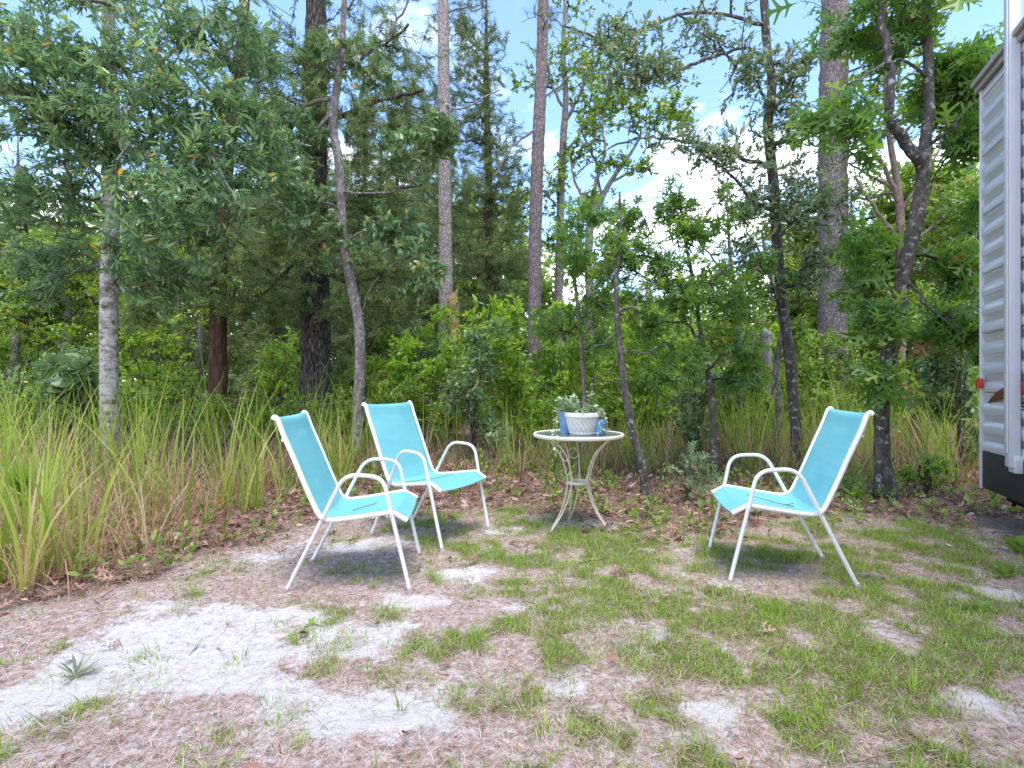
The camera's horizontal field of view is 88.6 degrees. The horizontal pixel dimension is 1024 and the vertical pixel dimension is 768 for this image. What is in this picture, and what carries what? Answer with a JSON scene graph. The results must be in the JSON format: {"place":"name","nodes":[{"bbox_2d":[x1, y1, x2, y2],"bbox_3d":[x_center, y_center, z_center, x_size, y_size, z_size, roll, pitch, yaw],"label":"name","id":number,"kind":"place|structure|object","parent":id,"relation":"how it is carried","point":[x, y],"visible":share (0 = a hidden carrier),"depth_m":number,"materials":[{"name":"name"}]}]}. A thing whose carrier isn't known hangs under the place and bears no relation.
{"place":"outdoors","nodes":[
{"label":"outdoors","id":0,"kind":"place"},
{"bbox_2d":[0,386,1023,767],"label":"ground","id":1,"kind":"structure","parent":0,"point":[414,718],"depth_m":2.08,"materials":[{"name":"sand"}]},
{"bbox_2d":[0,452,64,548],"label":"pine seedling","id":2,"kind":"object","parent":1,"relation":"on","point":[16,481],"visible":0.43,"depth_m":3.49,"materials":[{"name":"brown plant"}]},
{"bbox_2d":[0,316,80,406],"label":"bright bush","id":3,"kind":"object","parent":1,"relation":"on","point":[5,344],"visible":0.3,"depth_m":10.94,"materials":[{"name":"green plant"}]},
{"bbox_2d":[0,384,88,453],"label":"undergrowth shrub","id":4,"kind":"object","parent":1,"relation":"on","point":[61,410],"visible":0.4,"depth_m":7.29,"materials":[{"name":"green plant"}]},
{"bbox_2d":[0,344,95,434],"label":"dark shrub","id":5,"kind":"object","parent":1,"relation":"on","point":[63,348],"visible":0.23,"depth_m":8.10,"materials":[{"name":"green plant"}]},
{"bbox_2d":[0,221,99,390],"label":"background oak","id":6,"kind":"object","parent":1,"relation":"on","point":[15,322],"visible":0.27,"depth_m":10.11,"materials":[{"name":"green plant"}]},
{"bbox_2d":[4,225,99,370],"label":"background oak","id":7,"kind":"object","parent":1,"relation":"on","point":[94,311],"visible":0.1,"depth_m":18.88,"materials":[{"name":"green plant"}]},
{"bbox_2d":[25,353,98,453],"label":"broad leaf shrub","id":8,"kind":"object","parent":1,"relation":"on","point":[70,374],"visible":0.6,"depth_m":7.59,"materials":[{"name":"green plant"}]},
{"bbox_2d":[1,123,131,349],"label":"background pine","id":9,"kind":"object","parent":1,"relation":"on","point":[67,313],"visible":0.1,"depth_m":17.86,"materials":[{"name":"green plant"}]},
{"bbox_2d":[0,164,139,410],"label":"background cedar","id":10,"kind":"object","parent":1,"relation":"on","point":[2,298],"visible":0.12,"depth_m":13.48,"materials":[{"name":"green plant"}]},
{"bbox_2d":[2,232,187,419],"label":"background oak","id":11,"kind":"object","parent":1,"relation":"on","point":[79,285],"visible":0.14,"depth_m":14.09,"materials":[{"name":"green plant"}]},
{"bbox_2d":[41,223,183,375],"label":"background oak","id":12,"kind":"object","parent":1,"relation":"on","point":[81,338],"visible":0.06,"depth_m":21.93,"materials":[{"name":"green plant"}]},
{"bbox_2d":[66,382,175,448],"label":"undergrowth shrub","id":13,"kind":"object","parent":1,"relation":"on","point":[143,403],"visible":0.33,"depth_m":8.79,"materials":[{"name":"green plant"}]},
{"bbox_2d":[118,295,198,432],"bbox_3d":[-7.501,-0.355,10.933,1.630,2.948,2.344,0,0,-37],"label":"bright bush","id":14,"kind":"object","parent":1,"relation":"on","point":[146,371],"visible":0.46,"depth_m":10.85,"materials":[{"name":"green plant"}]},
{"bbox_2d":[0,0,316,471],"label":"bay tree","id":15,"kind":"object","parent":1,"relation":"on","point":[196,132],"visible":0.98,"depth_m":5.79,"materials":[{"name":"green plant"}]},
{"bbox_2d":[119,218,208,419],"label":"background cedar","id":16,"kind":"object","parent":1,"relation":"on","point":[152,356],"visible":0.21,"depth_m":14.95,"materials":[{"name":"green plant"}]},
{"bbox_2d":[138,359,231,430],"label":"undergrowth shrub","id":17,"kind":"object","parent":1,"relation":"on","point":[173,393],"visible":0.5,"depth_m":9.66,"materials":[{"name":"green plant"}]},
{"bbox_2d":[118,210,266,401],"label":"background oak","id":18,"kind":"object","parent":1,"relation":"on","point":[202,324],"visible":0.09,"depth_m":16.88,"materials":[{"name":"green plant"}]},
{"bbox_2d":[150,394,234,451],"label":"undergrowth shrub","id":19,"kind":"object","parent":1,"relation":"on","point":[176,419],"visible":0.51,"depth_m":7.70,"materials":[{"name":"green plant"}]},
{"bbox_2d":[157,211,259,404],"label":"background cedar","id":20,"kind":"object","parent":1,"relation":"on","point":[206,343],"visible":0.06,"depth_m":18.51,"materials":[{"name":"green plant"}]},
{"bbox_2d":[101,0,324,449],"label":"red cedar","id":21,"kind":"object","parent":1,"relation":"on","point":[221,304],"visible":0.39,"depth_m":8.44,"materials":[{"name":"green plant"}]},
{"bbox_2d":[169,169,267,406],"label":"background cedar","id":22,"kind":"object","parent":1,"relation":"on","point":[245,335],"visible":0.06,"depth_m":23.76,"materials":[{"name":"green plant"}]},
{"bbox_2d":[197,392,263,449],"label":"undergrowth shrub","id":23,"kind":"object","parent":1,"relation":"on","point":[221,415],"visible":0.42,"depth_m":8.07,"materials":[{"name":"green plant"}]},
{"bbox_2d":[233,326,300,416],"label":"bright bush","id":24,"kind":"object","parent":1,"relation":"on","point":[289,347],"visible":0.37,"depth_m":11.41,"materials":[{"name":"green plant"}]},
{"bbox_2d":[168,85,369,409],"bbox_3d":[-5.880,-3.244,13.329,5.267,8.682,4.612,0,0,40],"label":"background cedar","id":25,"kind":"object","parent":1,"relation":"on","point":[274,333],"visible":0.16,"depth_m":13.21,"materials":[{"name":"green plant"}]},
{"bbox_2d":[238,393,338,450],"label":"undergrowth shrub","id":26,"kind":"object","parent":1,"relation":"on","point":[266,419],"visible":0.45,"depth_m":7.71,"materials":[{"name":"green plant"}]},
{"bbox_2d":[246,338,349,415],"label":"undergrowth shrub","id":27,"kind":"object","parent":1,"relation":"on","point":[272,365],"visible":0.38,"depth_m":10.22,"materials":[{"name":"green plant"}]},
{"bbox_2d":[229,143,381,404],"bbox_3d":[-7.220,-3.989,18.828,6.172,10.173,5.404,0,0,-31],"label":"background cedar","id":28,"kind":"object","parent":1,"relation":"on","point":[330,181],"visible":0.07,"depth_m":18.84,"materials":[{"name":"green plant"}]},
{"bbox_2d":[228,99,438,406],"bbox_3d":[-4.030,-3.322,13.743,4.695,8.838,5.362,0,0,23],"label":"background cedar","id":29,"kind":"object","parent":1,"relation":"on","point":[371,335],"visible":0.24,"depth_m":13.65,"materials":[{"name":"green plant"}]},
{"bbox_2d":[205,0,463,445],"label":"red cedar","id":30,"kind":"object","parent":1,"relation":"on","point":[314,309],"visible":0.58,"depth_m":9.21,"materials":[{"name":"green plant"}]},
{"bbox_2d":[310,388,365,444],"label":"undergrowth shrub","id":31,"kind":"object","parent":1,"relation":"on","point":[343,394],"visible":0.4,"depth_m":8.19,"materials":[{"name":"green plant"}]},
{"bbox_2d":[271,410,420,591],"bbox_3d":[-0.925,0.640,3.057,0.746,0.955,0.648,0,0,-5],"label":"patio chair","id":32,"kind":"object","parent":1,"relation":"on","point":[330,502],"visible":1,"depth_m":2.97,"materials":[{"name":"teal fabric"}]},
{"bbox_2d":[235,0,461,463],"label":"bay sapling","id":33,"kind":"object","parent":1,"relation":"on","point":[444,139],"visible":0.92,"depth_m":6.80,"materials":[{"name":"green plant"}]},
{"bbox_2d":[318,368,386,435],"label":"undergrowth shrub","id":34,"kind":"object","parent":1,"relation":"on","point":[349,392],"visible":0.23,"depth_m":9.28,"materials":[{"name":"green plant"}]},
{"bbox_2d":[337,349,398,401],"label":"bright bush","id":35,"kind":"object","parent":1,"relation":"on","point":[379,363],"visible":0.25,"depth_m":10.27,"materials":[{"name":"green plant"}]},
{"bbox_2d":[351,371,432,428],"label":"undergrowth shrub","id":36,"kind":"object","parent":1,"relation":"on","point":[419,392],"visible":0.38,"depth_m":8.23,"materials":[{"name":"green plant"}]},
{"bbox_2d":[335,104,461,398],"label":"background cedar","id":37,"kind":"object","parent":1,"relation":"on","point":[429,298],"visible":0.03,"depth_m":18.74,"materials":[{"name":"green plant"}]},
{"bbox_2d":[377,328,427,438],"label":"bright bush","id":38,"kind":"object","parent":1,"relation":"on","point":[406,349],"visible":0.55,"depth_m":8.92,"materials":[{"name":"green plant"}]},
{"bbox_2d":[388,303,449,406],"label":"grey green bush","id":39,"kind":"object","parent":1,"relation":"on","point":[433,352],"visible":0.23,"depth_m":10.13,"materials":[{"name":"green plant"}]},
{"bbox_2d":[344,126,507,400],"bbox_3d":[-3.170,-3.775,16.853,5.911,9.744,5.176,0,0,-27],"label":"background cedar","id":40,"kind":"object","parent":1,"relation":"on","point":[427,306],"visible":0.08,"depth_m":16.66,"materials":[{"name":"green plant"}]},
{"bbox_2d":[362,400,489,552],"bbox_3d":[-0.627,0.608,3.805,0.746,0.955,0.648,0,0,28],"label":"patio chair","id":41,"kind":"object","parent":1,"relation":"on","point":[396,431],"visible":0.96,"depth_m":3.85,"materials":[{"name":"fabric"}]},
{"bbox_2d":[393,383,461,452],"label":"undergrowth shrub","id":42,"kind":"object","parent":1,"relation":"on","point":[429,408],"visible":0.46,"depth_m":8.30,"materials":[{"name":"green plant"}]},
{"bbox_2d":[402,296,481,443],"bbox_3d":[-1.195,-0.236,9.337,1.438,2.715,1.865,0,0,0],"label":"yellow green shrub","id":43,"kind":"object","parent":1,"relation":"on","point":[446,348],"visible":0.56,"depth_m":9.19,"materials":[{"name":"green plant"}]},
{"bbox_2d":[375,144,514,401],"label":"background cedar","id":44,"kind":"object","parent":1,"relation":"on","point":[467,225],"visible":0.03,"depth_m":19.67,"materials":[{"name":"green plant"}]},
{"bbox_2d":[413,0,498,397],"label":"pine tree","id":45,"kind":"object","parent":1,"relation":"on","point":[445,207],"visible":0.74,"depth_m":12.37,"materials":[{"name":"grey plant"}]},
{"bbox_2d":[378,0,546,425],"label":"red cedar","id":46,"kind":"object","parent":1,"relation":"on","point":[491,270],"visible":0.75,"depth_m":13.22,"materials":[{"name":"green plant"}]},
{"bbox_2d":[436,317,516,458],"bbox_3d":[-0.502,0.071,7.632,1.205,2.093,1.440,0,0,0],"label":"dark shrub","id":47,"kind":"object","parent":1,"relation":"on","point":[473,380],"visible":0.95,"depth_m":7.50,"materials":[{"name":"green plant"}]},
{"bbox_2d":[0,448,973,605],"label":"dead thatch","id":48,"kind":"object","parent":1,"relation":"on","point":[258,512],"visible":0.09,"depth_m":4.21,"materials":[{"name":"plant"}]},
{"bbox_2d":[0,338,978,596],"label":"tall grass","id":49,"kind":"structure","parent":1,"relation":"on","point":[48,478],"depth_m":4.81,"materials":[{"name":"plant"}]},
{"bbox_2d":[0,162,978,403],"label":"distant woods","id":50,"kind":"object","parent":1,"relation":"on","point":[545,263],"depth_m":28.31,"materials":[{"name":"green plant"}]},
{"bbox_2d":[459,198,521,406],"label":"background cedar","id":51,"kind":"object","parent":1,"relation":"on","point":[482,281],"visible":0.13,"depth_m":18.77,"materials":[{"name":"green plant"}]},
{"bbox_2d":[1,403,982,492],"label":"dead brush","id":52,"kind":"object","parent":1,"relation":"on","point":[525,469],"visible":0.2,"depth_m":6.17,"materials":[{"name":"plant"}]},
{"bbox_2d":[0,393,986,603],"bbox_3d":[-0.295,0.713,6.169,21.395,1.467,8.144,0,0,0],"label":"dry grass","id":53,"kind":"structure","parent":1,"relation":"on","point":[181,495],"depth_m":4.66,"materials":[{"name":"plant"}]},
{"bbox_2d":[455,291,559,450],"bbox_3d":[0.032,-0.222,8.593,1.640,2.683,1.796,0,0,-39],"label":"yellow green shrub","id":54,"kind":"object","parent":1,"relation":"on","point":[512,382],"visible":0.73,"depth_m":8.51,"materials":[{"name":"green plant"}]},
{"bbox_2d":[470,196,546,402],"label":"background cedar","id":55,"kind":"object","parent":1,"relation":"on","point":[519,218],"visible":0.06,"depth_m":23.80,"materials":[{"name":"green plant"}]},
{"bbox_2d":[0,472,1022,767],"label":"needle litter","id":56,"kind":"object","parent":1,"relation":"on","point":[498,592],"visible":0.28,"depth_m":2.65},
{"bbox_2d":[0,487,1023,767],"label":"turf","id":57,"kind":"structure","parent":1,"relation":"on","point":[778,621],"depth_m":2.36,"materials":[{"name":"plant"}]},
{"bbox_2d":[0,455,1023,767],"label":"leaf litter","id":58,"kind":"object","parent":1,"relation":"on","point":[996,513],"visible":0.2,"depth_m":4.46,"materials":[{"name":"plant"}]},
{"bbox_2d":[0,440,1023,579],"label":"weeds","id":59,"kind":"object","parent":1,"relation":"on","point":[654,522],"visible":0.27,"depth_m":4.69,"materials":[{"name":"green plant"}]},
{"bbox_2d":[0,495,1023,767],"bbox_3d":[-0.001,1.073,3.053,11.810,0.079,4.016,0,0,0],"label":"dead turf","id":60,"kind":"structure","parent":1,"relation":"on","point":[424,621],"depth_m":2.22,"materials":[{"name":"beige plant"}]},
{"bbox_2d":[495,374,580,443],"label":"undergrowth shrub","id":61,"kind":"object","parent":1,"relation":"on","point":[548,388],"visible":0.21,"depth_m":9.61,"materials":[{"name":"green plant"}]},
{"bbox_2d":[492,0,583,427],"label":"pine tree","id":62,"kind":"object","parent":1,"relation":"on","point":[535,218],"visible":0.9,"depth_m":11.88,"materials":[{"name":"grey plant"}]},
{"bbox_2d":[511,273,584,374],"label":"background oak","id":63,"kind":"object","parent":1,"relation":"on","point":[547,298],"visible":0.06,"depth_m":19.80,"materials":[{"name":"green plant"}]},
{"bbox_2d":[525,299,587,425],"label":"bright bush","id":64,"kind":"object","parent":1,"relation":"on","point":[551,365],"visible":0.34,"depth_m":9.63,"materials":[{"name":"green plant"}]},
{"bbox_2d":[499,0,614,421],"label":"scrub oak","id":65,"kind":"object","parent":1,"relation":"on","point":[559,185],"visible":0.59,"depth_m":13.91,"materials":[{"name":"green plant"}]},
{"bbox_2d":[513,277,628,379],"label":"background oak","id":66,"kind":"object","parent":1,"relation":"on","point":[546,290],"visible":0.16,"depth_m":15.05,"materials":[{"name":"green plant"}]},
{"bbox_2d":[539,328,613,448],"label":"shrub","id":67,"kind":"object","parent":1,"relation":"on","point":[574,387],"visible":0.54,"depth_m":7.96,"materials":[{"name":"green plant"}]},
{"bbox_2d":[527,195,628,455],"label":"young turkey oak","id":68,"kind":"object","parent":1,"relation":"on","point":[592,304],"visible":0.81,"depth_m":7.31,"materials":[{"name":"green plant"}]},
{"bbox_2d":[533,429,623,531],"bbox_3d":[0.500,0.733,3.960,0.682,0.729,0.682,0,0,0],"label":"bistro table","id":69,"kind":"object","parent":1,"relation":"on","point":[608,436],"visible":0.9,"depth_m":3.89,"materials":[{"name":"beige paint"}]},
{"bbox_2d":[564,412,600,434],"bbox_3d":[0.527,0.292,3.930,0.276,0.164,0.276,0,0,0],"label":"planter pot","id":70,"kind":"object","parent":69,"relation":"on","point":[581,423],"visible":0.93,"depth_m":3.83,"materials":[{"name":"ceramic"}]},
{"bbox_2d":[555,390,610,430],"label":"potted plant","id":71,"kind":"object","parent":70,"relation":"in","point":[574,407],"visible":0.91,"depth_m":3.88,"materials":[{"name":"green plant"}]},
{"bbox_2d":[579,192,665,495],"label":"leaning sapling","id":72,"kind":"object","parent":1,"relation":"on","point":[621,236],"visible":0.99,"depth_m":5.18,"materials":[{"name":"green wood"}]},
{"bbox_2d":[588,363,657,432],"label":"undergrowth shrub","id":73,"kind":"object","parent":1,"relation":"on","point":[611,394],"visible":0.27,"depth_m":9.11,"materials":[{"name":"green plant"}]},
{"bbox_2d":[566,36,701,404],"bbox_3d":[2.473,-3.008,10.928,2.690,8.253,1.834,0,0,0],"label":"scrub oak","id":74,"kind":"object","parent":1,"relation":"on","point":[669,111],"visible":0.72,"depth_m":10.86,"materials":[{"name":"green plant"}]},
{"bbox_2d":[594,287,675,409],"bbox_3d":[2.326,-0.433,10.429,1.373,3.089,1.780,0,0,-20],"label":"bright bush","id":75,"kind":"object","parent":1,"relation":"on","point":[631,360],"visible":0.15,"depth_m":10.35,"materials":[{"name":"green plant"}]},
{"bbox_2d":[603,311,692,447],"bbox_3d":[2.163,-0.126,8.742,1.476,2.496,1.654,0,0,0],"label":"shrub","id":76,"kind":"object","parent":1,"relation":"on","point":[628,342],"visible":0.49,"depth_m":8.57,"materials":[{"name":"green plant"}]},
{"bbox_2d":[557,171,780,480],"bbox_3d":[1.759,-0.650,5.996,2.486,3.514,1.384,0,0,0],"label":"young turkey oak","id":77,"kind":"object","parent":1,"relation":"on","point":[681,290],"visible":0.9,"depth_m":5.84,"materials":[{"name":"green plant"}]},
{"bbox_2d":[665,441,722,504],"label":"oak seedling","id":78,"kind":"object","parent":1,"relation":"on","point":[693,468],"visible":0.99,"depth_m":4.74,"materials":[{"name":"green plant"}]},
{"bbox_2d":[663,364,745,457],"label":"shrub","id":79,"kind":"object","parent":1,"relation":"on","point":[687,422],"visible":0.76,"depth_m":7.16,"materials":[{"name":"green plant"}]},
{"bbox_2d":[560,0,874,470],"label":"scrub live oak","id":80,"kind":"object","parent":1,"relation":"on","point":[775,206],"visible":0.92,"depth_m":6.18,"materials":[{"name":"green plant"}]},
{"bbox_2d":[675,354,770,443],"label":"undergrowth shrub","id":81,"kind":"object","parent":1,"relation":"on","point":[727,404],"visible":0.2,"depth_m":9.03,"materials":[{"name":"green plant"}]},
{"bbox_2d":[683,178,798,419],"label":"slender oak","id":82,"kind":"object","parent":1,"relation":"on","point":[719,264],"visible":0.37,"depth_m":8.64,"materials":[{"name":"green plant"}]},
{"bbox_2d":[719,364,784,443],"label":"shrub","id":83,"kind":"object","parent":1,"relation":"on","point":[767,399],"visible":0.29,"depth_m":8.23,"materials":[{"name":"green plant"}]},
{"bbox_2d":[703,317,811,398],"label":"background oak","id":84,"kind":"object","parent":1,"relation":"on","point":[729,326],"visible":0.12,"depth_m":12.48,"materials":[{"name":"green plant"}]},
{"bbox_2d":[760,328,772,438],"bbox_3d":[4.608,0.054,9.500,0.292,2.121,0.309,0,0,0],"label":"grey stump","id":85,"kind":"object","parent":1,"relation":"on","point":[766,335],"visible":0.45,"depth_m":9.42,"materials":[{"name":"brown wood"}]},
{"bbox_2d":[746,230,815,462],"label":"thin sapling","id":86,"kind":"object","parent":1,"relation":"on","point":[776,366],"visible":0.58,"depth_m":7.16,"materials":[{"name":"grey plant"}]},
{"bbox_2d":[751,322,818,409],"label":"bright bush","id":87,"kind":"object","parent":1,"relation":"on","point":[774,329],"visible":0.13,"depth_m":10.23,"materials":[{"name":"green plant"}]},
{"bbox_2d":[708,406,874,587],"bbox_3d":[1.589,0.616,3.079,0.746,0.955,0.648,0,0,10],"label":"patio chair","id":88,"kind":"object","parent":1,"relation":"on","point":[812,490],"visible":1,"depth_m":2.98,"materials":[{"name":"fabric"}]},
{"bbox_2d":[758,343,857,438],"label":"undergrowth shrub","id":89,"kind":"object","parent":1,"relation":"on","point":[808,368],"visible":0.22,"depth_m":9.26,"materials":[{"name":"green plant"}]},
{"bbox_2d":[785,328,867,432],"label":"shrub","id":90,"kind":"object","parent":1,"relation":"on","point":[831,338],"visible":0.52,"depth_m":9.32,"materials":[{"name":"green plant"}]},
{"bbox_2d":[816,0,863,424],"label":"pine tree","id":91,"kind":"object","parent":1,"relation":"on","point":[829,315],"visible":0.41,"depth_m":10.79,"materials":[{"name":"grey plant"}]},
{"bbox_2d":[799,349,922,410],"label":"undergrowth shrub","id":92,"kind":"object","parent":1,"relation":"on","point":[865,356],"visible":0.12,"depth_m":10.06,"materials":[{"name":"green plant"}]},
{"bbox_2d":[808,379,916,440],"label":"undergrowth shrub","id":93,"kind":"object","parent":1,"relation":"on","point":[838,397],"visible":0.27,"depth_m":8.27,"materials":[{"name":"green plant"}]},
{"bbox_2d":[748,162,978,382],"bbox_3d":[8.626,-2.207,13.664,4.727,6.620,4.950,0,0,9],"label":"background oak","id":94,"kind":"object","parent":1,"relation":"on","point":[801,241],"visible":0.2,"depth_m":13.32,"materials":[{"name":"green plant"}]},
{"bbox_2d":[792,257,938,401],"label":"background oak","id":95,"kind":"object","parent":1,"relation":"on","point":[812,304],"visible":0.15,"depth_m":13.90,"materials":[{"name":"green plant"}]},
{"bbox_2d":[767,0,1003,499],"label":"turkey oak","id":96,"kind":"object","parent":1,"relation":"on","point":[946,96],"visible":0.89,"depth_m":4.90,"materials":[{"name":"green plant"}]},
{"bbox_2d":[803,169,978,423],"bbox_3d":[10.934,-2.278,14.656,4.829,6.762,5.056,0,0,4],"label":"background oak","id":97,"kind":"object","parent":1,"relation":"on","point":[889,257],"visible":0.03,"depth_m":13.91,"materials":[{"name":"green plant"}]},
{"bbox_2d":[825,0,978,426],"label":"scrub oak","id":98,"kind":"object","parent":1,"relation":"on","point":[894,185],"visible":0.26,"depth_m":10.40,"materials":[{"name":"green plant"}]},
{"bbox_2d":[861,149,978,355],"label":"background oak","id":99,"kind":"object","parent":1,"relation":"on","point":[907,189],"visible":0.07,"depth_m":12.34,"materials":[{"name":"green plant"}]},
{"bbox_2d":[895,451,962,492],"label":"oak seedling","id":100,"kind":"object","parent":1,"relation":"on","point":[932,467],"visible":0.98,"depth_m":5.19,"materials":[{"name":"green plant"}]},
{"bbox_2d":[879,164,978,378],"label":"background oak","id":101,"kind":"object","parent":1,"relation":"on","point":[961,185],"visible":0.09,"depth_m":11.56,"materials":[{"name":"green plant"}]},
{"bbox_2d":[897,280,977,439],"bbox_3d":[6.887,-0.313,8.613,1.409,2.868,1.434,0,0,0],"label":"shrub","id":102,"kind":"object","parent":1,"relation":"on","point":[914,297],"visible":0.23,"depth_m":8.61,"materials":[{"name":"green plant"}]},
{"bbox_2d":[911,282,978,467],"bbox_3d":[5.604,-0.151,6.694,0.825,2.516,0.856,0,0,-12],"label":"shrub","id":103,"kind":"object","parent":1,"relation":"on","point":[962,394],"visible":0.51,"depth_m":6.67,"materials":[{"name":"green plant"}]},
{"bbox_2d":[970,0,1023,507],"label":"travel trailer","id":104,"kind":"object","parent":1,"relation":"on","point":[997,84],"visible":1,"depth_m":3.95,"materials":[{"name":"metal"}]},
{"bbox_2d":[0,0,1023,381],"label":"sky","id":105,"kind":"structure","parent":0,"point":[509,14],"materials":[{"name":"blue"}]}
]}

